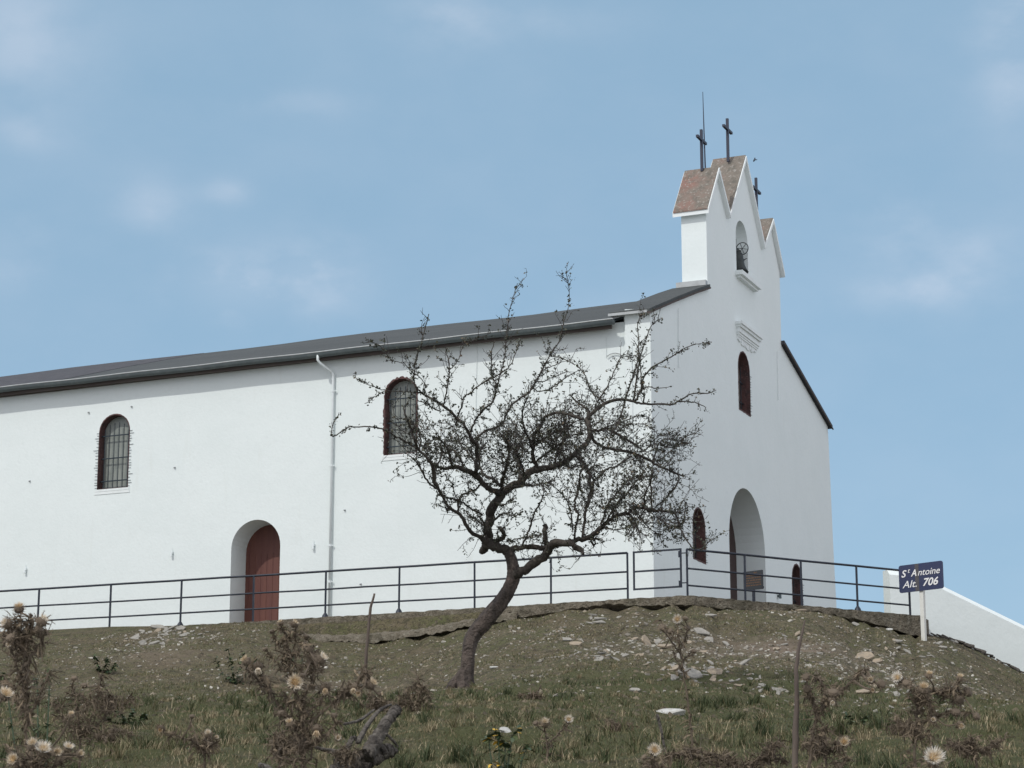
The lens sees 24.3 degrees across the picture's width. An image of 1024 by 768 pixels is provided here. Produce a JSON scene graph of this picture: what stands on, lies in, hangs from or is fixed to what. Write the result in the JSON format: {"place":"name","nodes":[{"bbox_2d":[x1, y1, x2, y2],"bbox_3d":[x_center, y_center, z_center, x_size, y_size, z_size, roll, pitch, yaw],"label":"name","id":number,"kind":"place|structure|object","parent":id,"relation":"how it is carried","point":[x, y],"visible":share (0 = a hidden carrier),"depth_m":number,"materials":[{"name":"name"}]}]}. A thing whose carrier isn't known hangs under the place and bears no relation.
{"place":"outdoors","nodes":[
{"label":"outdoors","id":0,"kind":"place"},
{"bbox_2d":[0,605,1023,767],"bbox_3d":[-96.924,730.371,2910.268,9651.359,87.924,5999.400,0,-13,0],"label":"ground","id":1,"kind":"structure","parent":0,"point":[355,627],"depth_m":45.97,"materials":[{"name":"soil"}]},
{"bbox_2d":[0,685,15,741],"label":"thistle","id":2,"kind":"object","parent":1,"relation":"on","point":[6,694],"visible":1,"depth_m":7.88,"materials":[{"name":"beige plant"}]},
{"bbox_2d":[0,668,51,765],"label":"weed","id":3,"kind":"object","parent":1,"relation":"on","point":[38,724],"visible":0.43,"depth_m":10.96,"materials":[{"name":"brown plant"}]},
{"bbox_2d":[0,601,64,762],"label":"thistle","id":4,"kind":"object","parent":1,"relation":"on","point":[10,638],"visible":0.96,"depth_m":8.97,"materials":[{"name":"brown plant"}]},
{"bbox_2d":[0,711,86,767],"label":"thistle","id":5,"kind":"object","parent":1,"relation":"on","point":[44,751],"visible":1,"depth_m":8.44,"materials":[{"name":"beige plant"}]},
{"bbox_2d":[36,668,126,767],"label":"dead shrub","id":6,"kind":"object","parent":1,"relation":"on","point":[86,728],"visible":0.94,"depth_m":14.93,"materials":[{"name":"brown plant"}]},
{"bbox_2d":[93,654,118,673],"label":"weed","id":7,"kind":"object","parent":1,"relation":"on","point":[104,666],"visible":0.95,"depth_m":49.09,"materials":[{"name":"green plant"}]},
{"bbox_2d":[71,687,144,714],"bbox_3d":[-4.229,3.324,24.661,0.778,0.416,0.585,5,-14,-20],"label":"dead shrub","id":8,"kind":"object","parent":1,"relation":"on","point":[128,699],"visible":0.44,"depth_m":24.67,"materials":[{"name":"brown plant"}]},
{"bbox_2d":[86,720,143,746],"bbox_3d":[-3.061,2.734,18.405,0.479,0.283,0.365,0,-13,0],"label":"dead shrub","id":9,"kind":"object","parent":1,"relation":"on","point":[117,731],"visible":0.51,"depth_m":18.39,"materials":[{"name":"brown plant"}]},
{"bbox_2d":[103,708,147,724],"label":"weed","id":10,"kind":"object","parent":1,"relation":"on","point":[124,718],"visible":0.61,"depth_m":23.07,"materials":[{"name":"green plant"}]},
{"bbox_2d":[130,633,138,638],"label":"stone","id":11,"kind":"object","parent":1,"relation":"on","point":[136,636],"visible":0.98,"depth_m":55.58,"materials":[{"name":"grey stone"}]},
{"bbox_2d":[150,624,163,628],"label":"stone","id":12,"kind":"object","parent":1,"relation":"on","point":[156,626],"visible":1,"depth_m":57.45,"materials":[{"name":"grey stone"}]},
{"bbox_2d":[175,626,184,629],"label":"stone","id":13,"kind":"object","parent":1,"relation":"on","point":[179,628],"visible":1,"depth_m":56.96,"materials":[{"name":"grey stone"}]},
{"bbox_2d":[154,714,222,767],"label":"thistle","id":14,"kind":"object","parent":1,"relation":"on","point":[206,746],"visible":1,"depth_m":12.85,"materials":[{"name":"beige plant"}]},
{"bbox_2d":[213,645,256,683],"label":"weed","id":15,"kind":"object","parent":1,"relation":"on","point":[233,679],"visible":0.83,"depth_m":43.51,"materials":[{"name":"green plant"}]},
{"bbox_2d":[261,726,298,767],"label":"dead shrub","id":16,"kind":"object","parent":1,"relation":"on","point":[270,744],"visible":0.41,"depth_m":13.36,"materials":[{"name":"brown plant"}]},
{"bbox_2d":[262,619,319,682],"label":"thistle","id":17,"kind":"object","parent":1,"relation":"on","point":[294,655],"visible":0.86,"depth_m":44.41,"materials":[{"name":"brown plant"}]},
{"bbox_2d":[234,634,382,767],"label":"thistle","id":18,"kind":"object","parent":1,"relation":"on","point":[303,737],"visible":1,"depth_m":9.94,"materials":[{"name":"brown plant"}]},
{"bbox_2d":[258,704,401,767],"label":"fallen branch","id":19,"kind":"object","parent":1,"relation":"on","point":[375,751],"visible":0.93,"depth_m":13.56,"materials":[{"name":"grey wood"}]},
{"bbox_2d":[322,741,368,767],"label":"dead shrub","id":20,"kind":"object","parent":1,"relation":"on","point":[345,755],"visible":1,"depth_m":13.36,"materials":[{"name":"brown plant"}]},
{"bbox_2d":[364,593,374,667],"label":"stick","id":21,"kind":"object","parent":1,"relation":"on","point":[367,635],"visible":0.92,"depth_m":51.29,"materials":[{"name":"wood"}]},
{"bbox_2d":[345,690,395,711],"bbox_3d":[-1.538,3.600,26.707,0.651,0.366,0.412,-2,-14,9],"label":"dead shrub","id":22,"kind":"object","parent":1,"relation":"on","point":[376,705],"visible":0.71,"depth_m":26.67,"materials":[{"name":"brown plant"}]},
{"bbox_2d":[300,612,516,643],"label":"footing","id":23,"kind":"object","parent":1,"relation":"on","point":[379,637],"visible":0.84,"depth_m":54.69,"materials":[{"name":"concrete"}]},
{"bbox_2d":[385,670,438,711],"bbox_3d":[-1.023,3.230,24.749,0.598,0.528,0.362,0,-13,0],"label":"dead shrub","id":24,"kind":"object","parent":1,"relation":"on","point":[404,702],"visible":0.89,"depth_m":24.70,"materials":[{"name":"brown plant"}]},
{"bbox_2d":[499,727,511,732],"bbox_3d":[-0.046,2.597,17.807,0.107,0.022,0.082,27,24,0],"label":"stone","id":25,"kind":"object","parent":1,"relation":"on","point":[506,729],"visible":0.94,"depth_m":17.80,"materials":[{"name":"white stone"}]},
{"bbox_2d":[481,725,534,767],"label":"weed","id":26,"kind":"object","parent":1,"relation":"on","point":[498,742],"visible":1,"depth_m":12.41,"materials":[{"name":"green plant"}]},
{"bbox_2d":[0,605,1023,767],"bbox_3d":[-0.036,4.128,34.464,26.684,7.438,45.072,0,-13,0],"label":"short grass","id":27,"kind":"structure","parent":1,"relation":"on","point":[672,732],"depth_m":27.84,"materials":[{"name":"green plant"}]},
{"bbox_2d":[7,607,1021,715],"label":"gravel","id":28,"kind":"structure","parent":1,"relation":"on","point":[805,646],"depth_m":48.65,"materials":[{"name":"grey gravel"}]},
{"bbox_2d":[329,262,729,688],"bbox_3d":[0.306,1.352,34.560,5.660,6.659,4.655,0,-13,0],"label":"hawthorn tree","id":29,"kind":"object","parent":1,"relation":"on","point":[487,618],"visible":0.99,"depth_m":34.17,"materials":[{"name":"brown plant"}]},
{"bbox_2d":[515,685,545,699],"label":"dead shrub","id":30,"kind":"object","parent":1,"relation":"on","point":[536,695],"visible":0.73,"depth_m":29.54,"materials":[{"name":"brown plant"}]},
{"bbox_2d":[532,714,573,764],"bbox_3d":[0.264,2.337,15.359,0.288,0.404,0.336,0,-13,0],"label":"thistle","id":31,"kind":"object","parent":1,"relation":"on","point":[545,722],"visible":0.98,"depth_m":15.36,"materials":[{"name":"beige plant"}]},
{"bbox_2d":[179,595,928,637],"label":"kerb","id":32,"kind":"structure","parent":1,"relation":"on","point":[903,624],"depth_m":54.27,"materials":[{"name":"concrete"}]},
{"bbox_2d":[0,552,628,626],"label":"railing","id":33,"kind":"object","parent":32,"relation":"on","point":[110,601],"visible":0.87,"depth_m":56.44,"materials":[{"name":"grey metal"}]},
{"bbox_2d":[686,548,910,614],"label":"railing","id":34,"kind":"object","parent":32,"relation":"on","point":[857,600],"visible":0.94,"depth_m":54.43,"materials":[{"name":"grey metal"}]},
{"bbox_2d":[633,548,685,589],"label":"gate","id":35,"kind":"structure","parent":34,"relation":"attached to","point":[680,553],"depth_m":53.21,"materials":[{"name":"grey metal"}]},
{"bbox_2d":[562,637,570,640],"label":"stone","id":36,"kind":"object","parent":1,"relation":"on","point":[566,638],"visible":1,"depth_m":48.49,"materials":[{"name":"grey stone"}]},
{"bbox_2d":[569,641,581,645],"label":"stone","id":37,"kind":"object","parent":1,"relation":"on","point":[575,643],"visible":1,"depth_m":47.93,"materials":[{"name":"beige stone"}]},
{"bbox_2d":[594,657,603,660],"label":"stone","id":38,"kind":"object","parent":1,"relation":"on","point":[599,658],"visible":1,"depth_m":44.08,"materials":[{"name":"grey stone"}]},
{"bbox_2d":[592,620,605,622],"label":"stone","id":39,"kind":"object","parent":1,"relation":"on","point":[600,621],"visible":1,"depth_m":51.38,"materials":[{"name":"grey stone"}]},
{"bbox_2d":[594,617,606,619],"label":"stone","id":40,"kind":"object","parent":1,"relation":"on","point":[598,618],"visible":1,"depth_m":51.87,"materials":[{"name":"grey stone"}]},
{"bbox_2d":[593,709,637,731],"bbox_3d":[0.791,2.606,18.059,0.335,0.289,0.305,8,-16,-32],"label":"dead shrub","id":41,"kind":"object","parent":1,"relation":"on","point":[616,727],"visible":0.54,"depth_m":18.04,"materials":[{"name":"brown plant"}]},
{"bbox_2d":[629,688,639,691],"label":"stone","id":42,"kind":"object","parent":1,"relation":"on","point":[634,689],"visible":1,"depth_m":30.72,"materials":[{"name":"white stone"}]},
{"bbox_2d":[642,635,650,645],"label":"stone","id":43,"kind":"object","parent":1,"relation":"on","point":[645,640],"visible":0.77,"depth_m":48.72,"materials":[{"name":"beige stone"}]},
{"bbox_2d":[638,743,670,767],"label":"thistle","id":44,"kind":"object","parent":1,"relation":"on","point":[654,750],"visible":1,"depth_m":11.37,"materials":[{"name":"beige plant"}]},
{"bbox_2d":[656,714,665,749],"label":"dry stalk","id":45,"kind":"object","parent":1,"relation":"on","point":[660,727],"visible":0.87,"depth_m":15.39,"materials":[{"name":"brown plant"}]},
{"bbox_2d":[657,644,673,647],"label":"stone","id":46,"kind":"object","parent":1,"relation":"on","point":[663,645],"visible":0.7,"depth_m":46.33,"materials":[{"name":"beige stone"}]},
{"bbox_2d":[656,708,685,714],"bbox_3d":[1.709,3.573,25.826,0.362,0.060,0.152,-1,17,-4],"label":"stone","id":47,"kind":"object","parent":1,"relation":"on","point":[673,711],"visible":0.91,"depth_m":25.83,"materials":[{"name":"white stone"}]},
{"bbox_2d":[669,665,678,669],"bbox_3d":[2.644,4.606,38.561,0.289,0.030,0.236,-17,6,-38],"label":"stone","id":48,"kind":"object","parent":1,"relation":"on","point":[674,667],"visible":0.55,"depth_m":38.54,"materials":[{"name":"beige stone"}]},
{"bbox_2d":[671,674,678,680],"bbox_3d":[2.526,4.565,36.938,0.136,0.024,0.212,11,20,5],"label":"stone","id":49,"kind":"object","parent":1,"relation":"on","point":[673,676],"visible":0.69,"depth_m":36.95,"materials":[{"name":"grey stone"}]},
{"bbox_2d":[652,614,698,745],"bbox_3d":[1.105,2.023,15.930,0.320,0.975,0.279,0,-13,0],"label":"thistle","id":50,"kind":"object","parent":1,"relation":"on","point":[676,619],"visible":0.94,"depth_m":15.98,"materials":[{"name":"brown plant"}]},
{"bbox_2d":[677,668,702,678],"bbox_3d":[2.770,4.485,36.844,0.344,0.055,0.326,23,24,37],"label":"stone","id":51,"kind":"object","parent":1,"relation":"on","point":[692,673],"visible":0.78,"depth_m":36.79,"materials":[{"name":"grey stone"}]},
{"bbox_2d":[693,627,709,635],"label":"stone","id":52,"kind":"object","parent":1,"relation":"on","point":[700,631],"visible":1,"depth_m":49.83,"materials":[{"name":"grey stone"}]},
{"bbox_2d":[704,636,712,641],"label":"stone","id":53,"kind":"object","parent":1,"relation":"on","point":[709,638],"visible":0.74,"depth_m":49.29,"materials":[{"name":"grey stone"}]},
{"bbox_2d":[706,668,722,674],"bbox_3d":[3.161,4.503,37.191,0.254,0.036,0.198,14,28,11],"label":"stone","id":54,"kind":"object","parent":1,"relation":"on","point":[714,671],"visible":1,"depth_m":37.19,"materials":[{"name":"beige stone"}]},
{"bbox_2d":[657,730,790,767],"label":"dead shrub","id":55,"kind":"object","parent":1,"relation":"on","point":[691,753],"visible":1,"depth_m":12.87,"materials":[{"name":"brown plant"}]},
{"bbox_2d":[739,658,750,664],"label":"stone","id":56,"kind":"object","parent":1,"relation":"on","point":[745,661],"visible":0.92,"depth_m":43.59,"materials":[{"name":"grey stone"}]},
{"bbox_2d":[772,687,786,690],"bbox_3d":[4.067,4.650,36.167,0.244,0.106,0.019,4,-55,-16],"label":"stone","id":57,"kind":"object","parent":1,"relation":"on","point":[776,689],"visible":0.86,"depth_m":36.17,"materials":[{"name":"grey stone"}]},
{"bbox_2d":[792,620,805,767],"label":"dry stalk","id":58,"kind":"object","parent":1,"relation":"on","point":[795,738],"visible":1,"depth_m":11.94,"materials":[{"name":"brown plant"}]},
{"bbox_2d":[799,723,857,767],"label":"dead shrub","id":59,"kind":"object","parent":1,"relation":"on","point":[824,743],"visible":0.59,"depth_m":13.36,"materials":[{"name":"brown plant"}]},
{"bbox_2d":[789,659,887,767],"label":"thistle","id":60,"kind":"object","parent":1,"relation":"on","point":[833,692],"visible":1,"depth_m":11.91,"materials":[{"name":"brown plant"}]},
{"bbox_2d":[829,737,854,767],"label":"thistle","id":61,"kind":"object","parent":1,"relation":"on","point":[843,741],"visible":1,"depth_m":12.38,"materials":[{"name":"beige plant"}]},
{"bbox_2d":[842,712,869,724],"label":"weed","id":62,"kind":"object","parent":1,"relation":"on","point":[863,719],"visible":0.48,"depth_m":18.00,"materials":[{"name":"green plant"}]},
{"bbox_2d":[856,689,869,692],"bbox_3d":[5.237,4.579,35.473,0.206,0.024,0.281,-14,5,-31],"label":"stone","id":63,"kind":"object","parent":1,"relation":"on","point":[863,691],"visible":0.7,"depth_m":35.43,"materials":[{"name":"white stone"}]},
{"bbox_2d":[856,652,874,659],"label":"stone","id":64,"kind":"object","parent":1,"relation":"on","point":[868,655],"visible":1,"depth_m":49.65,"materials":[{"name":"beige stone"}]},
{"bbox_2d":[872,658,882,662],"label":"stone","id":65,"kind":"object","parent":1,"relation":"on","point":[877,660],"visible":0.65,"depth_m":50.14,"materials":[{"name":"beige stone"}]},
{"bbox_2d":[878,714,930,737],"bbox_3d":[2.707,2.383,16.398,0.376,0.221,0.296,0,-13,0],"label":"dead shrub","id":66,"kind":"object","parent":1,"relation":"on","point":[891,726],"visible":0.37,"depth_m":16.37,"materials":[{"name":"brown plant"}]},
{"bbox_2d":[899,561,943,640],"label":"name sign","id":67,"kind":"object","parent":1,"relation":"on","point":[921,578],"visible":0.99,"depth_m":54.95,"materials":[{"name":"blue metal"}]},
{"bbox_2d":[887,670,981,767],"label":"thistle","id":68,"kind":"object","parent":1,"relation":"on","point":[923,691],"visible":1,"depth_m":11.41,"materials":[{"name":"brown plant"}]},
{"bbox_2d":[918,745,955,767],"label":"thistle","id":69,"kind":"object","parent":1,"relation":"on","point":[934,758],"visible":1,"depth_m":7.83,"materials":[{"name":"beige plant"}]},
{"bbox_2d":[883,570,1023,673],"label":"stair wall","id":70,"kind":"structure","parent":1,"relation":"on","point":[952,614],"depth_m":58.15,"materials":[{"name":"white paint"}]},
{"bbox_2d":[960,642,973,647],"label":"broken stone","id":71,"kind":"object","parent":1,"relation":"on","point":[968,644],"visible":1,"depth_m":56.15,"materials":[{"name":"grey stone"}]},
{"bbox_2d":[936,729,1015,767],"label":"dead shrub","id":72,"kind":"object","parent":1,"relation":"on","point":[971,749],"visible":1,"depth_m":13.38,"materials":[{"name":"brown plant"}]},
{"bbox_2d":[0,0,1023,624],"label":"sky","id":73,"kind":"structure","parent":0,"point":[178,177],"materials":[{"name":"blue"}]},
{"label":"terrace","id":74,"kind":"structure","parent":0,"visible":0},
{"bbox_2d":[0,92,836,630],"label":"church","id":75,"kind":"structure","parent":74,"relation":"on","point":[228,462],"depth_m":60.16,"materials":[{"name":"white paint"}]},
{"bbox_2d":[94,414,132,494],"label":"window","id":76,"kind":"structure","parent":75,"relation":"in","point":[114,432],"depth_m":61.85,"materials":[{"name":"grey glass"}]},
{"bbox_2d":[244,525,279,621],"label":"door","id":77,"kind":"structure","parent":75,"relation":"in","point":[263,548],"depth_m":60.01,"materials":[{"name":"paint"}]},
{"bbox_2d":[381,376,418,460],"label":"window","id":78,"kind":"structure","parent":75,"relation":"in","point":[401,383],"depth_m":58.79,"materials":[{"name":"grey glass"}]},
{"bbox_2d":[692,507,707,563],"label":"window","id":79,"kind":"structure","parent":75,"relation":"in","point":[699,556],"depth_m":58.77,"materials":[{"name":"brown wood"}]},
{"bbox_2d":[729,516,736,599],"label":"door","id":80,"kind":"structure","parent":75,"relation":"in","point":[732,546],"depth_m":63.35,"materials":[{"name":"paint"}]},
{"bbox_2d":[738,351,751,416],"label":"window","id":81,"kind":"structure","parent":75,"relation":"in","point":[744,382],"depth_m":63.46,"materials":[{"name":"brown wood"}]},
{"bbox_2d":[792,563,803,604],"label":"window","id":82,"kind":"structure","parent":75,"relation":"in","point":[796,600],"depth_m":66.37,"materials":[{"name":"brown wood"}]},
{"bbox_2d":[743,570,763,600],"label":"information board","id":83,"kind":"object","parent":74,"relation":"on","point":[753,582],"visible":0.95,"depth_m":54.37,"materials":[{"name":"brown"}]}
]}

